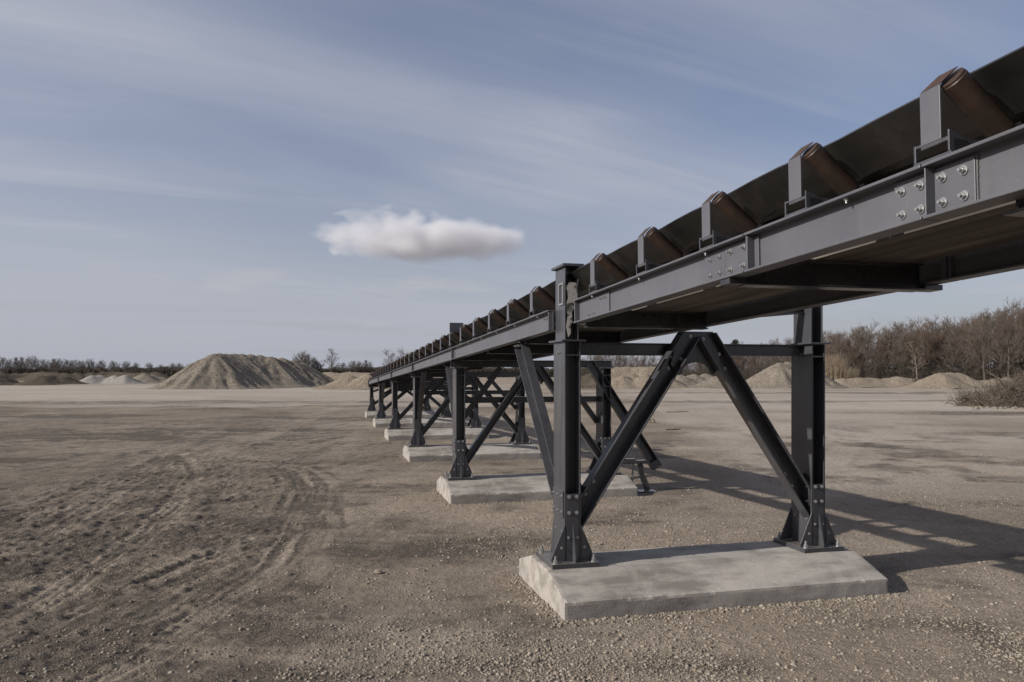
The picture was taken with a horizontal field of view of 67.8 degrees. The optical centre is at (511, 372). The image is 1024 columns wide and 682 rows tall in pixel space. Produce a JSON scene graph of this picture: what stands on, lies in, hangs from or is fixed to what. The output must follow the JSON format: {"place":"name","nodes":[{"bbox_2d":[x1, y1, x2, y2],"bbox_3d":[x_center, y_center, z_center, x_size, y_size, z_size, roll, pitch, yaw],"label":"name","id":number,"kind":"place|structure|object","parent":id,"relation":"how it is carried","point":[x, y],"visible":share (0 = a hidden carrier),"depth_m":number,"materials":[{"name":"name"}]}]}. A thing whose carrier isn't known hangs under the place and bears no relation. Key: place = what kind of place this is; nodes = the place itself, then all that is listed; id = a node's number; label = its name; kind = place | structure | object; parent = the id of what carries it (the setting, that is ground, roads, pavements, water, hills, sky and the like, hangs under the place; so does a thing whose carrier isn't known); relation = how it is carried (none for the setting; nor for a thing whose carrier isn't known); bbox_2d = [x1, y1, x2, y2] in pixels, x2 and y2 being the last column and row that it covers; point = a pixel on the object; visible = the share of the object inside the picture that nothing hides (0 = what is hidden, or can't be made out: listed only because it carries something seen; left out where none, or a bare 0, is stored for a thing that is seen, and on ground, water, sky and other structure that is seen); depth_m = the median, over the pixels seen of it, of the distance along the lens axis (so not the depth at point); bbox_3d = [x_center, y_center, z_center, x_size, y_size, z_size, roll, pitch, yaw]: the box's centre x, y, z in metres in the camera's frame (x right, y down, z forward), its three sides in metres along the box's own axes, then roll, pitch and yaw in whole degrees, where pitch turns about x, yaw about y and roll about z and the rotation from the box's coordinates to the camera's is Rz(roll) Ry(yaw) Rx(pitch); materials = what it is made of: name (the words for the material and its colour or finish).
{"place":"outdoors","nodes":[
{"label":"outdoors","id":0,"kind":"place"},
{"bbox_2d":[0,377,1023,681],"bbox_3d":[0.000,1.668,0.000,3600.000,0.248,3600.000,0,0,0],"label":"ground","id":1,"kind":"structure","parent":0,"point":[198,449],"depth_m":8.25,"materials":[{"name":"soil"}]},
{"bbox_2d":[0,357,11,371],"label":"tree","id":2,"kind":"object","parent":1,"relation":"on","point":[4,363],"visible":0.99,"depth_m":291.64,"materials":[{"name":"grey plant"}]},
{"bbox_2d":[0,375,18,384],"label":"soil heap","id":3,"kind":"object","parent":1,"relation":"on","point":[4,380],"visible":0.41,"depth_m":108.19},
{"bbox_2d":[6,357,23,372],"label":"tree","id":4,"kind":"object","parent":1,"relation":"on","point":[13,363],"visible":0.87,"depth_m":299.37,"materials":[{"name":"grey plant"}]},
{"bbox_2d":[15,356,30,371],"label":"tree","id":5,"kind":"object","parent":1,"relation":"on","point":[22,364],"visible":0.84,"depth_m":298.30,"materials":[{"name":"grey plant"}]},
{"bbox_2d":[23,355,41,372],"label":"tree","id":6,"kind":"object","parent":1,"relation":"on","point":[33,365],"visible":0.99,"depth_m":292.64,"materials":[{"name":"grey plant"}]},
{"bbox_2d":[14,375,88,385],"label":"soil heap","id":7,"kind":"object","parent":1,"relation":"on","point":[48,380],"visible":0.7,"depth_m":109.39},
{"bbox_2d":[65,359,83,372],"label":"tree","id":8,"kind":"object","parent":1,"relation":"on","point":[72,364],"visible":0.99,"depth_m":288.89,"materials":[{"name":"grey plant"}]},
{"bbox_2d":[0,371,170,380],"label":"earth bank","id":9,"kind":"structure","parent":1,"relation":"on","point":[27,376],"depth_m":172.34,"materials":[{"name":"soil"}]},
{"bbox_2d":[80,375,147,383],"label":"gravel stockpile","id":10,"kind":"object","parent":1,"relation":"on","point":[102,379],"visible":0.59,"depth_m":117.54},
{"bbox_2d":[119,361,133,372],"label":"tree","id":11,"kind":"object","parent":1,"relation":"on","point":[125,367],"visible":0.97,"depth_m":292.84,"materials":[{"name":"grey plant"}]},
{"bbox_2d":[133,373,167,382],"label":"sand heap","id":12,"kind":"object","parent":1,"relation":"on","point":[147,378],"visible":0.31,"depth_m":126.83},
{"bbox_2d":[146,353,334,388],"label":"gravel stockpile","id":13,"kind":"object","parent":1,"relation":"on","point":[229,371],"visible":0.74,"depth_m":84.41,"materials":[{"name":"gravel"}]},
{"bbox_2d":[0,366,585,376],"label":"hedge","id":14,"kind":"object","parent":1,"relation":"on","point":[170,371],"visible":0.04,"depth_m":299.40,"materials":[{"name":"plant"}]},
{"bbox_2d":[291,351,311,362],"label":"tree","id":15,"kind":"object","parent":1,"relation":"on","point":[302,357],"visible":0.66,"depth_m":290.55,"materials":[{"name":"grey plant"}]},
{"bbox_2d":[296,354,315,366],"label":"tree","id":16,"kind":"object","parent":1,"relation":"on","point":[308,362],"visible":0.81,"depth_m":288.69,"materials":[{"name":"grey plant"}]},
{"bbox_2d":[322,348,339,371],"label":"lone tree","id":17,"kind":"object","parent":1,"relation":"on","point":[332,363],"visible":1,"depth_m":209.96,"materials":[{"name":"grey plant"}]},
{"bbox_2d":[312,375,357,389],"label":"sand heap","id":18,"kind":"object","parent":1,"relation":"on","point":[342,382],"visible":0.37,"depth_m":82.34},
{"bbox_2d":[323,372,372,379],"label":"earth bank","id":19,"kind":"structure","parent":1,"relation":"on","point":[334,376],"depth_m":148.76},
{"bbox_2d":[343,360,358,371],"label":"tree","id":20,"kind":"object","parent":1,"relation":"on","point":[353,365],"visible":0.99,"depth_m":292.07,"materials":[{"name":"grey plant"}]},
{"bbox_2d":[334,373,390,389],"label":"sand heap","id":21,"kind":"object","parent":1,"relation":"on","point":[360,383],"visible":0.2,"depth_m":80.26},
{"bbox_2d":[382,348,395,365],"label":"lone tree","id":22,"kind":"object","parent":1,"relation":"on","point":[390,360],"visible":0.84,"depth_m":214.91,"materials":[{"name":"grey plant"}]},
{"bbox_2d":[365,410,434,417],"bbox_3d":[-4.301,1.675,29.271,2.605,0.458,1.257,0,0,-14],"label":"concrete footing","id":23,"kind":"object","parent":1,"relation":"on","point":[373,414],"visible":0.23,"depth_m":28.77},
{"bbox_2d":[366,384,432,410],"bbox_3d":[-4.320,0.926,29.261,2.485,1.043,0.440,0,0,-14],"label":"steel trestle","id":24,"kind":"object","parent":23,"relation":"on","point":[373,403],"visible":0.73,"depth_m":29.03,"materials":[{"name":"grey paint"}]},
{"bbox_2d":[368,124,1023,384],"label":"conveyor frame","id":25,"kind":"object","parent":24,"relation":"on","point":[953,216],"visible":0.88,"depth_m":3.35,"materials":[{"name":"grey paint"}]},
{"bbox_2d":[425,343,438,357],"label":"troughing idler","id":26,"kind":"object","parent":25,"relation":"on","point":[429,345],"visible":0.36,"depth_m":12.98,"materials":[{"name":"grey paint"}]},
{"bbox_2d":[432,339,447,354],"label":"troughing idler","id":27,"kind":"object","parent":25,"relation":"on","point":[436,342],"visible":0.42,"depth_m":12.16,"materials":[{"name":"grey paint"}]},
{"bbox_2d":[440,335,455,351],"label":"troughing idler","id":28,"kind":"object","parent":25,"relation":"on","point":[445,338],"visible":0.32,"depth_m":11.33,"materials":[{"name":"grey paint"}]},
{"bbox_2d":[449,333,465,347],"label":"troughing idler","id":29,"kind":"object","parent":25,"relation":"on","point":[456,336],"visible":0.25,"depth_m":10.51,"materials":[{"name":"grey paint"}]},
{"bbox_2d":[459,324,475,343],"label":"troughing idler","id":30,"kind":"object","parent":25,"relation":"on","point":[467,329],"visible":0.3,"depth_m":9.68,"materials":[{"name":"grey paint"}]},
{"bbox_2d":[472,317,489,338],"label":"troughing idler","id":31,"kind":"object","parent":25,"relation":"on","point":[480,322],"visible":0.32,"depth_m":8.85,"materials":[{"name":"grey paint"}]},
{"bbox_2d":[487,309,555,332],"bbox_3d":[0.284,-0.551,8.201,1.090,0.253,0.153,0,-2,-14],"label":"troughing idler","id":32,"kind":"object","parent":25,"relation":"on","point":[499,316],"visible":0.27,"depth_m":8.03,"materials":[{"name":"grey paint"}]},
{"bbox_2d":[506,298,555,325],"bbox_3d":[0.489,-0.579,7.376,1.090,0.253,0.153,0,-2,-14],"label":"troughing idler","id":33,"kind":"object","parent":25,"relation":"on","point":[520,308],"visible":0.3,"depth_m":7.21,"materials":[{"name":"grey paint"}]},
{"bbox_2d":[529,286,555,316],"bbox_3d":[0.693,-0.605,6.562,1.090,0.253,0.153,0,-2,-14],"label":"troughing idler","id":34,"kind":"object","parent":25,"relation":"on","point":[540,292],"visible":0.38,"depth_m":6.39,"materials":[{"name":"grey paint"}]},
{"bbox_2d":[589,253,630,293],"bbox_3d":[1.055,-0.653,5.107,1.090,0.253,0.153,0,-2,-14],"label":"troughing idler","id":35,"kind":"object","parent":25,"relation":"on","point":[611,267],"visible":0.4,"depth_m":4.94,"materials":[{"name":"grey paint"}]},
{"bbox_2d":[636,227,686,274],"bbox_3d":[1.244,-0.678,4.351,1.090,0.253,0.153,0,-2,-14],"label":"troughing idler","id":36,"kind":"object","parent":25,"relation":"on","point":[663,244],"visible":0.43,"depth_m":4.19,"materials":[{"name":"grey paint"}]},
{"bbox_2d":[699,191,761,250],"bbox_3d":[1.423,-0.702,3.633,1.090,0.253,0.153,0,-2,-14],"label":"troughing idler","id":37,"kind":"object","parent":25,"relation":"on","point":[732,211],"visible":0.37,"depth_m":3.47,"materials":[{"name":"grey paint"}]},
{"bbox_2d":[785,142,864,216],"bbox_3d":[1.587,-0.724,2.973,1.090,0.253,0.153,0,-2,-14],"label":"troughing idler","id":38,"kind":"object","parent":25,"relation":"on","point":[821,161],"visible":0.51,"depth_m":2.81,"materials":[{"name":"grey paint"}]},
{"bbox_2d":[914,66,1021,166],"bbox_3d":[1.746,-0.745,2.338,1.090,0.253,0.153,0,-2,-14],"label":"troughing idler","id":39,"kind":"object","parent":25,"relation":"on","point":[974,101],"visible":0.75,"depth_m":2.18,"materials":[{"name":"grey paint"}]},
{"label":"troughing idler","id":40,"kind":"object","parent":25,"relation":"on","visible":0},
{"bbox_2d":[394,46,1023,366],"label":"conveyor belt","id":41,"kind":"object","parent":40,"relation":"on","point":[879,148],"visible":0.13,"depth_m":2.85,"materials":[{"name":"rubber"}]},
{"bbox_2d":[373,417,452,427],"bbox_3d":[-3.147,1.675,24.642,2.605,0.458,1.257,0,0,-14],"label":"concrete footing","id":42,"kind":"object","parent":1,"relation":"on","point":[408,422],"visible":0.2,"depth_m":24.17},
{"bbox_2d":[375,380,451,418],"bbox_3d":[-3.074,0.827,24.261,2.485,1.243,1.207,0,0,-14],"label":"steel trestle","id":43,"kind":"object","parent":42,"relation":"on","point":[383,408],"visible":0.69,"depth_m":24.42,"materials":[{"name":"grey paint"}]},
{"bbox_2d":[384,427,489,440],"bbox_3d":[-1.993,1.675,20.014,2.605,0.458,1.257,0,0,-14],"label":"concrete footing","id":44,"kind":"object","parent":1,"relation":"on","point":[440,433],"visible":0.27,"depth_m":19.47,"materials":[{"name":"concrete"}]},
{"bbox_2d":[387,378,482,429],"bbox_3d":[-2.117,0.782,20.425,2.485,1.331,1.307,0,0,-14],"label":"steel trestle","id":45,"kind":"object","parent":44,"relation":"on","point":[474,421],"visible":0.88,"depth_m":19.83,"materials":[{"name":"grey paint"}]},
{"bbox_2d":[403,443,540,462],"bbox_3d":[-0.839,1.675,15.386,2.605,0.458,1.257,0,0,-14],"label":"concrete footing","id":46,"kind":"object","parent":1,"relation":"on","point":[485,451],"visible":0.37,"depth_m":14.92,"materials":[{"name":"concrete"}]},
{"bbox_2d":[406,369,531,446],"bbox_3d":[-0.765,0.678,15.000,2.485,1.540,1.215,0,0,-14],"label":"steel trestle","id":47,"kind":"object","parent":46,"relation":"on","point":[519,435],"visible":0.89,"depth_m":15.28,"materials":[{"name":"grey paint"}]},
{"bbox_2d":[436,472,637,504],"bbox_3d":[0.315,1.675,10.758,2.605,0.458,1.257,0,0,-14],"label":"concrete footing","id":48,"kind":"object","parent":1,"relation":"on","point":[498,488],"visible":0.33,"depth_m":10.20,"materials":[{"name":"concrete"}]},
{"bbox_2d":[443,360,661,480],"bbox_3d":[0.492,0.633,11.234,3.101,1.630,1.341,0,0,-14],"label":"steel trestle","id":49,"kind":"object","parent":48,"relation":"on","point":[606,398],"visible":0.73,"depth_m":10.69,"materials":[{"name":"grey paint"}]},
{"bbox_2d":[581,374,595,388],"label":"soil heap","id":50,"kind":"object","parent":1,"relation":"on","point":[588,381],"visible":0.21,"depth_m":85.36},
{"bbox_2d":[590,367,655,380],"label":"sand heap","id":51,"kind":"object","parent":1,"relation":"on","point":[623,371],"visible":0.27,"depth_m":121.17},
{"bbox_2d":[623,458,656,492],"bbox_3d":[1.721,1.460,10.897,0.660,0.476,0.200,0,0,-6],"label":"steel prop","id":52,"kind":"object","parent":1,"relation":"on","point":[642,476],"visible":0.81,"depth_m":10.88,"materials":[{"name":"grey paint"}]},
{"bbox_2d":[611,373,688,388],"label":"sand heap","id":53,"kind":"object","parent":1,"relation":"on","point":[632,381],"visible":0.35,"depth_m":83.83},
{"bbox_2d":[675,373,713,385],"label":"sand heap","id":54,"kind":"object","parent":1,"relation":"on","point":[691,379],"visible":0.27,"depth_m":91.31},
{"bbox_2d":[519,541,887,620],"bbox_3d":[1.469,1.675,6.129,2.605,0.458,1.257,0,0,-14],"label":"concrete footing","id":55,"kind":"object","parent":1,"relation":"on","point":[629,582],"visible":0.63,"depth_m":5.68,"materials":[{"name":"concrete"}]},
{"bbox_2d":[513,263,843,569],"bbox_3d":[1.305,0.313,6.699,2.485,2.270,1.635,0,0,-14],"label":"steel trestle","id":56,"kind":"object","parent":55,"relation":"on","point":[799,470],"visible":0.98,"depth_m":6.08,"materials":[{"name":"grey paint"}]},
{"bbox_2d":[688,376,753,388],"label":"sand heap","id":57,"kind":"object","parent":1,"relation":"on","point":[714,382],"visible":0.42,"depth_m":82.49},
{"bbox_2d":[731,339,747,369],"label":"evergreen tree","id":58,"kind":"object","parent":1,"relation":"on","point":[734,341],"visible":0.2,"depth_m":171.40,"materials":[{"name":"green plant"}]},
{"bbox_2d":[735,356,749,372],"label":"bare tree","id":59,"kind":"object","parent":1,"relation":"on","point":[744,362],"visible":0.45,"depth_m":167.80,"materials":[{"name":"brown plant"}]},
{"bbox_2d":[737,356,760,372],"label":"bare tree","id":60,"kind":"object","parent":1,"relation":"on","point":[752,360],"visible":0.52,"depth_m":164.19,"materials":[{"name":"brown plant"}]},
{"bbox_2d":[755,356,779,369],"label":"bare tree","id":61,"kind":"object","parent":1,"relation":"on","point":[767,361],"visible":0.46,"depth_m":159.58,"materials":[{"name":"brown plant"}]},
{"bbox_2d":[746,361,849,388],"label":"gravel stockpile","id":62,"kind":"object","parent":1,"relation":"on","point":[776,376],"visible":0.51,"depth_m":84.61,"materials":[{"name":"gravel"}]},
{"bbox_2d":[581,354,1023,380],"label":"undergrowth","id":63,"kind":"object","parent":1,"relation":"on","point":[872,371],"visible":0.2,"depth_m":112.51,"materials":[{"name":"plant"}]},
{"bbox_2d":[823,330,848,364],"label":"bare tree","id":64,"kind":"object","parent":1,"relation":"on","point":[839,345],"visible":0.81,"depth_m":118.36,"materials":[{"name":"brown plant"}]},
{"bbox_2d":[825,353,847,379],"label":"reed clump","id":65,"kind":"object","parent":1,"relation":"on","point":[835,372],"visible":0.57,"depth_m":93.11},
{"bbox_2d":[825,333,852,368],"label":"bare tree","id":66,"kind":"object","parent":1,"relation":"on","point":[827,360],"visible":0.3,"depth_m":124.05,"materials":[{"name":"brown plant"}]},
{"bbox_2d":[826,329,863,373],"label":"bare tree","id":67,"kind":"object","parent":1,"relation":"on","point":[849,356],"visible":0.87,"depth_m":117.21,"materials":[{"name":"brown plant"}]},
{"bbox_2d":[841,367,860,378],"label":"reed clump","id":68,"kind":"object","parent":1,"relation":"on","point":[850,375],"visible":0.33,"depth_m":96.27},
{"bbox_2d":[842,330,872,371],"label":"bare tree","id":69,"kind":"object","parent":1,"relation":"on","point":[857,336],"visible":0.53,"depth_m":122.48,"materials":[{"name":"brown plant"}]},
{"bbox_2d":[848,330,884,373],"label":"bare tree","id":70,"kind":"object","parent":1,"relation":"on","point":[864,350],"visible":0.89,"depth_m":116.61,"materials":[{"name":"brown plant"}]},
{"bbox_2d":[841,325,891,367],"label":"bare tree","id":71,"kind":"object","parent":1,"relation":"on","point":[872,327],"visible":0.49,"depth_m":123.32,"materials":[{"name":"brown plant"}]},
{"bbox_2d":[834,376,916,387],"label":"sand bank","id":72,"kind":"structure","parent":1,"relation":"on","point":[891,382],"depth_m":90.66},
{"bbox_2d":[866,333,898,371],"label":"bare tree","id":73,"kind":"object","parent":1,"relation":"on","point":[884,346],"visible":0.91,"depth_m":116.74,"materials":[{"name":"brown plant"}]},
{"bbox_2d":[867,328,898,369],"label":"bare tree","id":74,"kind":"object","parent":1,"relation":"on","point":[880,345],"visible":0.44,"depth_m":121.28,"materials":[{"name":"brown plant"}]},
{"bbox_2d":[871,327,905,372],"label":"bare tree","id":75,"kind":"object","parent":1,"relation":"on","point":[890,342],"visible":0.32,"depth_m":122.22,"materials":[{"name":"brown plant"}]},
{"bbox_2d":[877,332,902,375],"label":"bare tree","id":76,"kind":"object","parent":1,"relation":"on","point":[890,333],"visible":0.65,"depth_m":117.09,"materials":[{"name":"brown plant"}]},
{"bbox_2d":[881,319,914,373],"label":"bare tree","id":77,"kind":"object","parent":1,"relation":"on","point":[900,327],"visible":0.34,"depth_m":121.93,"materials":[{"name":"brown plant"}]},
{"bbox_2d":[888,333,923,374],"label":"bare tree","id":78,"kind":"object","parent":1,"relation":"on","point":[901,351],"visible":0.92,"depth_m":113.95,"materials":[{"name":"brown plant"}]},
{"bbox_2d":[894,321,932,370],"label":"bare tree","id":79,"kind":"object","parent":1,"relation":"on","point":[906,341],"visible":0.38,"depth_m":119.63,"materials":[{"name":"brown plant"}]},
{"bbox_2d":[891,327,936,368],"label":"bare tree","id":80,"kind":"object","parent":1,"relation":"on","point":[914,344],"visible":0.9,"depth_m":113.50,"materials":[{"name":"brown plant"}]},
{"bbox_2d":[907,341,927,378],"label":"pale sapling","id":81,"kind":"object","parent":1,"relation":"on","point":[912,355],"visible":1,"depth_m":96.01,"materials":[{"name":"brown plant"}]},
{"bbox_2d":[902,315,939,369],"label":"bare tree","id":82,"kind":"object","parent":1,"relation":"on","point":[914,324],"visible":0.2,"depth_m":128.26,"materials":[{"name":"brown plant"}]},
{"bbox_2d":[905,320,940,365],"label":"bare tree","id":83,"kind":"object","parent":1,"relation":"on","point":[925,329],"visible":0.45,"depth_m":118.96,"materials":[{"name":"brown plant"}]},
{"bbox_2d":[903,329,944,370],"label":"bare tree","id":84,"kind":"object","parent":1,"relation":"on","point":[925,338],"visible":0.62,"depth_m":115.48,"materials":[{"name":"brown plant"}]},
{"bbox_2d":[924,315,954,371],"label":"bare tree","id":85,"kind":"object","parent":1,"relation":"on","point":[927,320],"visible":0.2,"depth_m":129.86,"materials":[{"name":"brown plant"}]},
{"bbox_2d":[924,331,959,370],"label":"bare tree","id":86,"kind":"object","parent":1,"relation":"on","point":[938,342],"visible":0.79,"depth_m":115.65,"materials":[{"name":"brown plant"}]},
{"bbox_2d":[898,372,988,388],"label":"sand heap","id":87,"kind":"object","parent":1,"relation":"on","point":[950,380],"visible":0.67,"depth_m":84.58,"materials":[{"name":"sand"}]},
{"bbox_2d":[923,321,964,367],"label":"bare tree","id":88,"kind":"object","parent":1,"relation":"on","point":[945,331],"visible":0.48,"depth_m":118.07,"materials":[{"name":"brown plant"}]},
{"bbox_2d":[926,326,962,370],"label":"bare tree","id":89,"kind":"object","parent":1,"relation":"on","point":[938,329],"visible":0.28,"depth_m":119.63,"materials":[{"name":"brown plant"}]},
{"bbox_2d":[931,325,971,372],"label":"bare tree","id":90,"kind":"object","parent":1,"relation":"on","point":[949,352],"visible":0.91,"depth_m":112.35,"materials":[{"name":"brown plant"}]},
{"bbox_2d":[935,322,973,369],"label":"bare tree","id":91,"kind":"object","parent":1,"relation":"on","point":[951,325],"visible":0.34,"depth_m":119.68,"materials":[{"name":"brown plant"}]},
{"bbox_2d":[941,321,982,376],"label":"bare tree","id":92,"kind":"object","parent":1,"relation":"on","point":[974,360],"visible":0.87,"depth_m":110.88,"materials":[{"name":"brown plant"}]},
{"bbox_2d":[942,316,997,370],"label":"bare tree","id":93,"kind":"object","parent":1,"relation":"on","point":[978,348],"visible":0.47,"depth_m":114.04,"materials":[{"name":"brown plant"}]},
{"bbox_2d":[938,308,1004,369],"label":"bare tree","id":94,"kind":"object","parent":1,"relation":"on","point":[978,332],"visible":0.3,"depth_m":116.87,"materials":[{"name":"brown plant"}]},
{"bbox_2d":[945,315,1001,368],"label":"bare tree","id":95,"kind":"object","parent":1,"relation":"on","point":[962,322],"visible":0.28,"depth_m":119.04,"materials":[{"name":"brown plant"}]},
{"bbox_2d":[941,365,1023,408],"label":"brush heap","id":96,"kind":"object","parent":1,"relation":"on","point":[1007,395],"visible":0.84,"depth_m":37.78,"materials":[{"name":"twigs"}]},
{"bbox_2d":[966,315,1006,376],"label":"bare tree","id":97,"kind":"object","parent":1,"relation":"on","point":[997,364],"visible":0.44,"depth_m":112.88,"materials":[{"name":"brown plant"}]},
{"bbox_2d":[961,311,1013,379],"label":"bare tree","id":98,"kind":"object","parent":1,"relation":"on","point":[984,353],"visible":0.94,"depth_m":105.78,"materials":[{"name":"brown plant"}]},
{"bbox_2d":[977,378,1019,385],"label":"sand bank","id":99,"kind":"structure","parent":1,"relation":"on","point":[987,381],"depth_m":87.42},
{"bbox_2d":[985,311,1023,370],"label":"bare tree","id":100,"kind":"object","parent":1,"relation":"on","point":[1016,324],"visible":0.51,"depth_m":109.33,"materials":[{"name":"brown plant"}]},
{"bbox_2d":[988,297,1023,377],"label":"bare tree","id":101,"kind":"object","parent":1,"relation":"on","point":[1015,345],"visible":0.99,"depth_m":103.86,"materials":[{"name":"brown plant"}]},
{"bbox_2d":[988,309,1023,368],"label":"bare tree","id":102,"kind":"object","parent":1,"relation":"on","point":[1013,314],"visible":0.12,"depth_m":115.96,"materials":[{"name":"brown plant"}]},
{"bbox_2d":[993,306,1023,367],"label":"bare tree","id":103,"kind":"object","parent":1,"relation":"on","point":[1011,341],"visible":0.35,"depth_m":109.72,"materials":[{"name":"brown plant"}]},
{"bbox_2d":[0,0,1023,371],"label":"sky","id":104,"kind":"structure","parent":0,"point":[186,182],"materials":[{"name":"blue"}]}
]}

